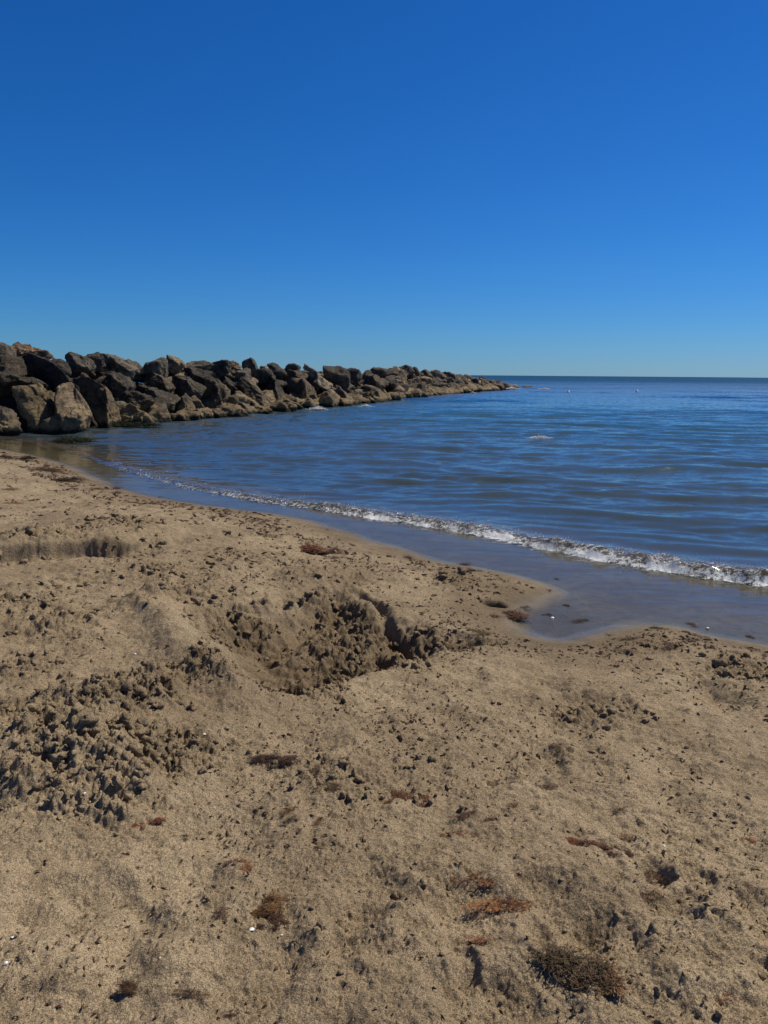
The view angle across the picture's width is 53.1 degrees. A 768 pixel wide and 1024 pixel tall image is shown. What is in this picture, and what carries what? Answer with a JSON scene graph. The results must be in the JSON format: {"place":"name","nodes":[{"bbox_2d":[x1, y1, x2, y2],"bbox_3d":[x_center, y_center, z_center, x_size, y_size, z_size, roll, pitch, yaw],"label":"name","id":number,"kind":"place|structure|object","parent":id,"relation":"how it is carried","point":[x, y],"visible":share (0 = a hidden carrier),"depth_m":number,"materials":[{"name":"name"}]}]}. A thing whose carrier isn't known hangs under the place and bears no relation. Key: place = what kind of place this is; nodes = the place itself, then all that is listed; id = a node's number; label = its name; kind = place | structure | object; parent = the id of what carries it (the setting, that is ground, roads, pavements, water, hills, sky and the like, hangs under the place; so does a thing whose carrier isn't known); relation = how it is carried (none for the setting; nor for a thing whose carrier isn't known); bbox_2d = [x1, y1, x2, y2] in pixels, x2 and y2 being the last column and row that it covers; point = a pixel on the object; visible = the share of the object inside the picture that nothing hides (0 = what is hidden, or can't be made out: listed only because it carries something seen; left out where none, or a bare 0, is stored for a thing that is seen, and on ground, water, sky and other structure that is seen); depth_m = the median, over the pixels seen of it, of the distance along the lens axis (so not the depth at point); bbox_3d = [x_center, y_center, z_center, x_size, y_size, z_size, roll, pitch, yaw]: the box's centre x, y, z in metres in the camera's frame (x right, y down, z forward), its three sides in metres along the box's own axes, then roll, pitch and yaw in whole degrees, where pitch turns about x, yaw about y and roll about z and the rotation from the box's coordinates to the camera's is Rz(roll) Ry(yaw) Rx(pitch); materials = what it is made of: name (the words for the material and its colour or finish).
{"place":"outdoors","nodes":[
{"label":"outdoors","id":0,"kind":"place"},
{"bbox_2d":[0,382,360,433],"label":"breakwater mound","id":1,"kind":"object","parent":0,"point":[9,402],"visible":0.02,"depth_m":24.96,"materials":[{"name":"stone"}]},
{"bbox_2d":[0,373,20,397],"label":"boulder","id":2,"kind":"object","parent":1,"relation":"on","point":[5,390],"visible":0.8,"depth_m":24.15,"materials":[{"name":"stone"}]},
{"bbox_2d":[0,354,26,383],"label":"boulder","id":3,"kind":"object","parent":2,"relation":"on","point":[15,365],"visible":0.95,"depth_m":24.12,"materials":[{"name":"stone"}]},
{"bbox_2d":[0,406,22,435],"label":"boulder","id":4,"kind":"object","parent":1,"relation":"on","point":[10,423],"visible":0.7,"depth_m":22.79,"materials":[{"name":"stone"}]},
{"bbox_2d":[17,376,47,388],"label":"boulder","id":5,"kind":"object","parent":1,"relation":"on","point":[26,381],"visible":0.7,"depth_m":24.31,"materials":[{"name":"stone"}]},
{"bbox_2d":[11,382,54,432],"bbox_3d":[-10.863,-3.008,24.142,1.444,2.156,1.630,8,12,34],"label":"boulder","id":6,"kind":"object","parent":1,"relation":"on","point":[35,402],"visible":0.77,"depth_m":23.60,"materials":[{"name":"stone"}]},
{"bbox_2d":[19,353,79,391],"bbox_3d":[-11.347,-4.512,25.741,2.218,1.577,2.660,-4,11,-23],"label":"boulder","id":7,"kind":"object","parent":1,"relation":"on","point":[47,371],"visible":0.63,"depth_m":25.17,"materials":[{"name":"stone"}]},
{"bbox_2d":[11,342,53,358],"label":"boulder","id":8,"kind":"object","parent":7,"relation":"on","point":[19,348],"visible":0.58,"depth_m":26.48,"materials":[{"name":"stone"}]},
{"bbox_2d":[40,411,61,434],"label":"boulder","id":9,"kind":"object","parent":1,"relation":"on","point":[51,425],"visible":0.22,"depth_m":23.44,"materials":[{"name":"stone"}]},
{"bbox_2d":[51,358,71,375],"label":"boulder","id":10,"kind":"object","parent":1,"relation":"on","point":[63,366],"visible":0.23,"depth_m":25.63,"materials":[{"name":"stone"}]},
{"bbox_2d":[54,382,91,433],"bbox_3d":[-9.741,-2.989,24.083,1.111,2.129,1.768,-4,11,-22],"label":"boulder","id":11,"kind":"object","parent":1,"relation":"on","point":[73,410],"visible":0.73,"depth_m":23.76,"materials":[{"name":"stone"}]},
{"bbox_2d":[65,352,95,377],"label":"boulder","id":12,"kind":"object","parent":1,"relation":"on","point":[78,364],"visible":0.85,"depth_m":29.00,"materials":[{"name":"stone"}]},
{"bbox_2d":[76,373,121,427],"bbox_3d":[-9.820,-3.684,27.272,1.376,2.491,1.887,-14,17,-53],"label":"boulder","id":13,"kind":"object","parent":1,"relation":"on","point":[99,400],"visible":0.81,"depth_m":26.79,"materials":[{"name":"stone"}]},
{"bbox_2d":[93,371,135,394],"bbox_3d":[-10.585,-4.949,30.059,1.707,1.170,1.852,-3,11,-19],"label":"boulder","id":14,"kind":"object","parent":1,"relation":"on","point":[116,383],"visible":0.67,"depth_m":29.58,"materials":[{"name":"stone"}]},
{"bbox_2d":[86,352,105,372],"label":"boulder","id":15,"kind":"object","parent":14,"relation":"on","point":[97,358],"visible":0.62,"depth_m":29.91,"materials":[{"name":"stone"}]},
{"bbox_2d":[101,353,137,379],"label":"boulder","id":16,"kind":"object","parent":1,"relation":"on","point":[116,364],"visible":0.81,"depth_m":31.08,"materials":[{"name":"stone"}]},
{"bbox_2d":[114,401,139,414],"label":"boulder","id":17,"kind":"object","parent":1,"relation":"on","point":[120,405],"visible":0.16,"depth_m":28.61,"materials":[{"name":"stone"}]},
{"bbox_2d":[90,420,165,426],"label":"green weed","id":18,"kind":"object","parent":1,"relation":"on","point":[137,424],"visible":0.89,"depth_m":26.95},
{"bbox_2d":[114,391,154,410],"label":"boulder","id":19,"kind":"object","parent":1,"relation":"on","point":[144,402],"visible":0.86,"depth_m":29.33,"materials":[{"name":"stone"}]},
{"bbox_2d":[125,359,144,381],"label":"boulder","id":20,"kind":"object","parent":1,"relation":"on","point":[138,377],"visible":0.29,"depth_m":32.51,"materials":[{"name":"stone"}]},
{"bbox_2d":[120,403,153,422],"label":"boulder","id":21,"kind":"object","parent":1,"relation":"on","point":[130,411],"visible":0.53,"depth_m":27.88,"materials":[{"name":"stone"}]},
{"bbox_2d":[144,395,171,412],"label":"boulder","id":22,"kind":"object","parent":1,"relation":"on","point":[160,400],"visible":0.23,"depth_m":30.52,"materials":[{"name":"stone"}]},
{"bbox_2d":[135,385,180,411],"bbox_3d":[-9.198,-4.634,31.278,1.993,1.074,1.655,-3,11,-16],"label":"boulder","id":23,"kind":"object","parent":1,"relation":"on","point":[158,392],"visible":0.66,"depth_m":31.23,"materials":[{"name":"stone"}]},
{"bbox_2d":[144,372,175,393],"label":"boulder","id":24,"kind":"object","parent":1,"relation":"on","point":[151,379],"visible":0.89,"depth_m":32.01,"materials":[{"name":"stone"}]},
{"bbox_2d":[140,357,167,377],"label":"boulder","id":25,"kind":"object","parent":24,"relation":"on","point":[158,366],"visible":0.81,"depth_m":32.47,"materials":[{"name":"stone"}]},
{"bbox_2d":[148,403,171,422],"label":"boulder","id":26,"kind":"object","parent":1,"relation":"on","point":[160,413],"visible":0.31,"depth_m":29.30,"materials":[{"name":"stone"}]},
{"bbox_2d":[167,372,187,396],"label":"boulder","id":27,"kind":"object","parent":1,"relation":"on","point":[179,393],"visible":0.23,"depth_m":33.65,"materials":[{"name":"stone"}]},
{"bbox_2d":[170,413,190,420],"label":"boulder","id":28,"kind":"object","parent":1,"relation":"on","point":[178,417],"visible":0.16,"depth_m":30.00,"materials":[{"name":"stone"}]},
{"bbox_2d":[175,407,200,420],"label":"boulder","id":29,"kind":"object","parent":1,"relation":"on","point":[192,415],"visible":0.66,"depth_m":30.96,"materials":[{"name":"stone"}]},
{"bbox_2d":[172,375,206,398],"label":"boulder","id":30,"kind":"object","parent":1,"relation":"on","point":[188,385],"visible":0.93,"depth_m":33.27,"materials":[{"name":"stone"}]},
{"bbox_2d":[191,395,204,408],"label":"boulder","id":31,"kind":"object","parent":1,"relation":"on","point":[197,403],"visible":0.36,"depth_m":32.70,"materials":[{"name":"stone"}]},
{"bbox_2d":[184,366,212,384],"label":"boulder","id":32,"kind":"object","parent":1,"relation":"on","point":[197,375],"visible":0.6,"depth_m":34.35,"materials":[{"name":"stone"}]},
{"bbox_2d":[166,355,185,375],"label":"boulder","id":33,"kind":"object","parent":32,"relation":"on","point":[176,365],"visible":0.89,"depth_m":34.10,"materials":[{"name":"stone"}]},
{"bbox_2d":[188,407,213,418],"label":"boulder","id":34,"kind":"object","parent":1,"relation":"on","point":[206,413],"visible":0.35,"depth_m":31.48,"materials":[{"name":"stone"}]},
{"bbox_2d":[200,396,218,408],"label":"boulder","id":35,"kind":"object","parent":1,"relation":"on","point":[205,401],"visible":0.39,"depth_m":34.12,"materials":[{"name":"stone"}]},
{"bbox_2d":[211,408,226,417],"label":"boulder","id":36,"kind":"object","parent":1,"relation":"on","point":[217,412],"visible":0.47,"depth_m":32.54,"materials":[{"name":"stone"}]},
{"bbox_2d":[204,375,238,407],"bbox_3d":[-7.771,-5.098,34.987,2.381,2.630,2.190,-2,10,-12],"label":"boulder","id":37,"kind":"object","parent":1,"relation":"on","point":[218,392],"visible":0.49,"depth_m":34.26,"materials":[{"name":"stone"}]},
{"bbox_2d":[220,376,239,394],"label":"boulder","id":38,"kind":"object","parent":1,"relation":"on","point":[231,385],"visible":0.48,"depth_m":37.99,"materials":[{"name":"stone"}]},
{"bbox_2d":[211,360,231,376],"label":"boulder","id":39,"kind":"object","parent":38,"relation":"on","point":[220,368],"visible":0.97,"depth_m":37.81,"materials":[{"name":"stone"}]},
{"bbox_2d":[227,395,238,404],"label":"boulder","id":40,"kind":"object","parent":1,"relation":"on","point":[232,399],"visible":0.29,"depth_m":35.02,"materials":[{"name":"stone"}]},
{"bbox_2d":[218,403,248,416],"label":"boulder","id":41,"kind":"object","parent":1,"relation":"on","point":[237,411],"visible":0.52,"depth_m":33.60,"materials":[{"name":"stone"}]},
{"bbox_2d":[230,360,241,375],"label":"boulder","id":42,"kind":"object","parent":1,"relation":"on","point":[235,367],"visible":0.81,"depth_m":39.18,"materials":[{"name":"stone"}]},
{"bbox_2d":[222,404,251,416],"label":"boulder","id":43,"kind":"object","parent":1,"relation":"on","point":[232,408],"visible":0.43,"depth_m":33.56,"materials":[{"name":"stone"}]},
{"bbox_2d":[235,368,251,381],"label":"boulder","id":44,"kind":"object","parent":1,"relation":"on","point":[245,372],"visible":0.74,"depth_m":38.79,"materials":[{"name":"stone"}]},
{"bbox_2d":[233,391,256,405],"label":"boulder","id":45,"kind":"object","parent":1,"relation":"on","point":[244,398],"visible":0.3,"depth_m":36.57,"materials":[{"name":"stone"}]},
{"bbox_2d":[237,402,257,413],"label":"boulder","id":46,"kind":"object","parent":1,"relation":"on","point":[248,408],"visible":0.5,"depth_m":35.35,"materials":[{"name":"stone"}]},
{"bbox_2d":[238,376,270,407],"bbox_3d":[-6.296,-5.553,38.138,1.866,2.307,2.016,-1,10,-9],"label":"boulder","id":47,"kind":"object","parent":1,"relation":"on","point":[249,388],"visible":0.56,"depth_m":37.88,"materials":[{"name":"stone"}]},
{"bbox_2d":[257,384,265,390],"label":"boulder","id":48,"kind":"object","parent":1,"relation":"on","point":[261,388],"visible":0.36,"depth_m":41.78,"materials":[{"name":"stone"}]},
{"bbox_2d":[257,368,275,387],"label":"boulder","id":49,"kind":"object","parent":48,"relation":"on","point":[265,375],"visible":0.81,"depth_m":41.17,"materials":[{"name":"stone"}]},
{"bbox_2d":[242,358,258,380],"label":"boulder","id":50,"kind":"object","parent":49,"relation":"on","point":[251,364],"visible":0.8,"depth_m":40.83,"materials":[{"name":"stone"}]},
{"bbox_2d":[262,390,275,403],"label":"boulder","id":51,"kind":"object","parent":1,"relation":"on","point":[269,396],"visible":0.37,"depth_m":39.91,"materials":[{"name":"stone"}]},
{"bbox_2d":[265,376,285,400],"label":"boulder","id":52,"kind":"object","parent":1,"relation":"on","point":[275,386],"visible":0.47,"depth_m":41.05,"materials":[{"name":"stone"}]},
{"bbox_2d":[267,362,287,379],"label":"boulder","id":53,"kind":"object","parent":1,"relation":"on","point":[279,372],"visible":0.7,"depth_m":43.93,"materials":[{"name":"stone"}]},
{"bbox_2d":[270,400,290,411],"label":"boulder","id":54,"kind":"object","parent":1,"relation":"on","point":[278,406],"visible":0.53,"depth_m":38.38,"materials":[{"name":"stone"}]},
{"bbox_2d":[284,376,318,401],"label":"boulder","id":55,"kind":"object","parent":1,"relation":"on","point":[301,388],"visible":0.64,"depth_m":44.23,"materials":[{"name":"stone"}]},
{"bbox_2d":[300,397,315,407],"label":"boulder","id":56,"kind":"object","parent":1,"relation":"on","point":[308,402],"visible":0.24,"depth_m":41.99,"materials":[{"name":"stone"}]},
{"bbox_2d":[303,364,330,391],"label":"boulder","id":57,"kind":"object","parent":1,"relation":"on","point":[324,385],"visible":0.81,"depth_m":47.02,"materials":[{"name":"stone"}]},
{"bbox_2d":[318,395,337,406],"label":"boulder","id":58,"kind":"object","parent":1,"relation":"on","point":[328,401],"visible":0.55,"depth_m":43.87,"materials":[{"name":"stone"}]},
{"bbox_2d":[318,388,340,405],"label":"boulder","id":59,"kind":"object","parent":1,"relation":"on","point":[332,393],"visible":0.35,"depth_m":45.08,"materials":[{"name":"stone"}]},
{"bbox_2d":[323,366,349,391],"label":"boulder","id":60,"kind":"object","parent":1,"relation":"on","point":[339,376],"visible":1,"depth_m":48.97,"materials":[{"name":"stone"}]},
{"bbox_2d":[334,385,353,404],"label":"boulder","id":61,"kind":"object","parent":1,"relation":"on","point":[342,393],"visible":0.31,"depth_m":46.56,"materials":[{"name":"stone"}]},
{"bbox_2d":[339,398,352,405],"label":"boulder","id":62,"kind":"object","parent":1,"relation":"on","point":[345,402],"visible":0.48,"depth_m":45.51,"materials":[{"name":"stone"}]},
{"bbox_2d":[348,368,361,386],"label":"boulder","id":63,"kind":"object","parent":1,"relation":"on","point":[355,375],"visible":0.94,"depth_m":53.38,"materials":[{"name":"stone"}]},
{"bbox_2d":[360,384,387,401],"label":"boulder","id":64,"kind":"object","parent":1,"relation":"on","point":[373,390],"visible":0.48,"depth_m":52.84,"materials":[{"name":"stone"}]},
{"bbox_2d":[362,373,388,390],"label":"boulder","id":65,"kind":"object","parent":1,"relation":"on","point":[377,381],"visible":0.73,"depth_m":56.62,"materials":[{"name":"stone"}]},
{"bbox_2d":[370,367,389,377],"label":"boulder","id":66,"kind":"object","parent":1,"relation":"on","point":[381,372],"visible":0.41,"depth_m":60.66,"materials":[{"name":"stone"}]},
{"bbox_2d":[384,375,395,389],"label":"boulder","id":67,"kind":"object","parent":1,"relation":"on","point":[390,379],"visible":0.57,"depth_m":59.71,"materials":[{"name":"stone"}]},
{"bbox_2d":[386,383,409,392],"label":"boulder","id":68,"kind":"object","parent":1,"relation":"on","point":[405,386],"visible":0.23,"depth_m":60.39,"materials":[{"name":"stone"}]},
{"bbox_2d":[398,365,414,379],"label":"boulder","id":69,"kind":"object","parent":1,"relation":"on","point":[409,371],"visible":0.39,"depth_m":68.53,"materials":[{"name":"stone"}]},
{"bbox_2d":[411,382,426,392],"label":"boulder","id":70,"kind":"object","parent":1,"relation":"on","point":[421,386],"visible":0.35,"depth_m":64.39,"materials":[{"name":"stone"}]},
{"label":"boulder","id":71,"kind":"object","parent":1,"relation":"on","visible":0},
{"bbox_2d":[0,342,16,355],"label":"boulder","id":72,"kind":"object","parent":71,"relation":"on","point":[5,349],"visible":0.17,"depth_m":24.98,"materials":[{"name":"stone"}]},
{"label":"boulder","id":73,"kind":"object","parent":1,"relation":"on","visible":0},
{"bbox_2d":[186,360,213,369],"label":"boulder","id":74,"kind":"object","parent":73,"relation":"on","point":[204,364],"visible":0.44,"depth_m":35.96,"materials":[{"name":"stone"}]},
{"bbox_2d":[177,393,195,410],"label":"boulder","id":75,"kind":"object","parent":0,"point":[186,400],"visible":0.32,"depth_m":31.77,"materials":[{"name":"stone"}]},
{"bbox_2d":[0,441,767,1023],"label":"sand","id":76,"kind":"structure","parent":0,"point":[78,879],"depth_m":3.02,"materials":[{"name":"sand"}]},
{"bbox_2d":[0,453,37,459],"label":"seaweed clump","id":77,"kind":"object","parent":76,"relation":"on","point":[5,456],"visible":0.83,"depth_m":15.40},
{"bbox_2d":[50,476,88,481],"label":"seaweed clump","id":78,"kind":"object","parent":76,"relation":"on","point":[68,479],"visible":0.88,"depth_m":12.55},
{"bbox_2d":[115,978,148,994],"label":"seaweed clump","id":79,"kind":"object","parent":76,"relation":"on","point":[127,987],"visible":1,"depth_m":1.97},
{"bbox_2d":[129,817,167,828],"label":"seaweed clump","id":80,"kind":"object","parent":76,"relation":"on","point":[158,819],"visible":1,"depth_m":2.69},
{"bbox_2d":[166,987,225,1000],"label":"seaweed clump","id":81,"kind":"object","parent":76,"relation":"on","point":[192,994],"visible":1,"depth_m":1.93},
{"bbox_2d":[233,857,257,872],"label":"seaweed clump","id":82,"kind":"object","parent":76,"relation":"on","point":[246,864],"visible":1,"depth_m":2.47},
{"bbox_2d":[248,913,291,932],"bbox_3d":[-0.326,1.182,2.209,0.130,0.014,0.097,0,10,0],"label":"seaweed clump","id":83,"kind":"object","parent":76,"relation":"on","point":[275,919],"visible":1,"depth_m":2.21,"materials":[{"name":"plant"}]},
{"bbox_2d":[250,890,290,918],"bbox_3d":[-0.338,1.165,2.285,0.112,0.016,0.149,4,11,20],"label":"seaweed clump","id":84,"kind":"object","parent":76,"relation":"on","point":[268,908],"visible":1,"depth_m":2.27,"materials":[{"name":"plant"}]},
{"bbox_2d":[246,753,305,765],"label":"seaweed clump","id":85,"kind":"object","parent":76,"relation":"on","point":[266,757],"visible":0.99,"depth_m":3.15,"materials":[{"name":"plant"}]},
{"bbox_2d":[279,544,329,553],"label":"seaweed clump","id":86,"kind":"object","parent":76,"relation":"on","point":[310,548],"visible":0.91,"depth_m":7.54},
{"bbox_2d":[309,778,343,794],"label":"seaweed clump","id":87,"kind":"object","parent":76,"relation":"on","point":[333,789],"visible":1,"depth_m":2.95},
{"bbox_2d":[311,547,348,555],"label":"seaweed clump","id":88,"kind":"object","parent":76,"relation":"on","point":[328,552],"visible":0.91,"depth_m":7.57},
{"bbox_2d":[0,452,767,1023],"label":"seaweed litter","id":89,"kind":"object","parent":76,"relation":"on","point":[420,564],"visible":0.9,"depth_m":3.80,"materials":[{"name":"plant"}]},
{"bbox_2d":[378,790,439,806],"bbox_3d":[0.082,1.089,2.926,0.294,0.017,0.146,2,10,7],"label":"seaweed clump","id":90,"kind":"object","parent":76,"relation":"on","point":[402,794],"visible":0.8,"depth_m":2.93,"materials":[{"name":"plant"}]},
{"bbox_2d":[455,934,496,944],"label":"seaweed clump","id":91,"kind":"object","parent":76,"relation":"on","point":[481,939],"visible":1,"depth_m":2.20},
{"bbox_2d":[449,873,542,896],"bbox_3d":[0.336,1.161,2.429,0.373,0.010,0.146,-2,10,-11],"label":"seaweed clump","id":92,"kind":"object","parent":76,"relation":"on","point":[487,883],"visible":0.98,"depth_m":2.42,"materials":[{"name":"plant"}]},
{"bbox_2d":[442,895,551,918],"bbox_3d":[0.350,1.190,2.324,0.362,0.007,0.102,-2,11,-15],"label":"seaweed clump","id":93,"kind":"object","parent":76,"relation":"on","point":[497,908],"visible":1,"depth_m":2.32,"materials":[{"name":"plant"}]},
{"bbox_2d":[489,609,534,620],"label":"seaweed clump","id":94,"kind":"object","parent":76,"relation":"on","point":[515,614],"visible":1,"depth_m":5.93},
{"bbox_2d":[540,742,575,754],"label":"seaweed clump","id":95,"kind":"object","parent":76,"relation":"on","point":[563,744],"visible":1,"depth_m":3.40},
{"bbox_2d":[529,942,623,999],"bbox_3d":[0.510,1.191,2.014,0.239,0.023,0.202,0,10,-4],"label":"seaweed clump","id":96,"kind":"object","parent":76,"relation":"on","point":[554,959],"visible":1,"depth_m":2.02,"materials":[{"name":"plant"}]},
{"bbox_2d":[567,951,629,1005],"bbox_3d":[0.548,1.202,1.995,0.167,0.021,0.183,1,10,1],"label":"seaweed clump","id":97,"kind":"object","parent":76,"relation":"on","point":[620,985],"visible":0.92,"depth_m":1.98,"materials":[{"name":"plant"}]},
{"bbox_2d":[569,837,632,857],"bbox_3d":[0.756,1.139,2.586,0.298,0.014,0.118,3,11,13],"label":"seaweed clump","id":98,"kind":"object","parent":76,"relation":"on","point":[602,846],"visible":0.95,"depth_m":2.61,"materials":[{"name":"plant"}]},
{"bbox_2d":[640,880,665,901],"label":"seaweed clump","id":99,"kind":"object","parent":76,"relation":"on","point":[644,896],"visible":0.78,"depth_m":2.35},
{"bbox_2d":[0,375,767,585],"bbox_3d":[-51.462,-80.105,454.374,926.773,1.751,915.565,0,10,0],"label":"sea","id":100,"kind":"structure","parent":0,"point":[669,467],"depth_m":17.30,"materials":[{"name":"liquid"}]},
{"bbox_2d":[46,434,99,443],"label":"green weed","id":101,"kind":"object","parent":100,"relation":"on","point":[68,439],"visible":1,"depth_m":20.63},
{"bbox_2d":[112,460,765,581],"bbox_3d":[-0.585,-0.226,11.477,14.038,0.198,1.854,9,13,40],"label":"surf foam","id":102,"kind":"object","parent":100,"relation":"on","point":[502,535],"visible":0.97,"depth_m":8.97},
{"bbox_2d":[0,0,767,377],"label":"sky","id":103,"kind":"structure","parent":0,"point":[469,187],"materials":[{"name":"blue"}]},
{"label":"boulder","id":104,"kind":"object","parent":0,"visible":0},
{"bbox_2d":[284,368,307,378],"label":"boulder","id":105,"kind":"object","parent":104,"relation":"on","point":[294,373],"visible":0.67,"depth_m":45.07,"materials":[{"name":"stone"}]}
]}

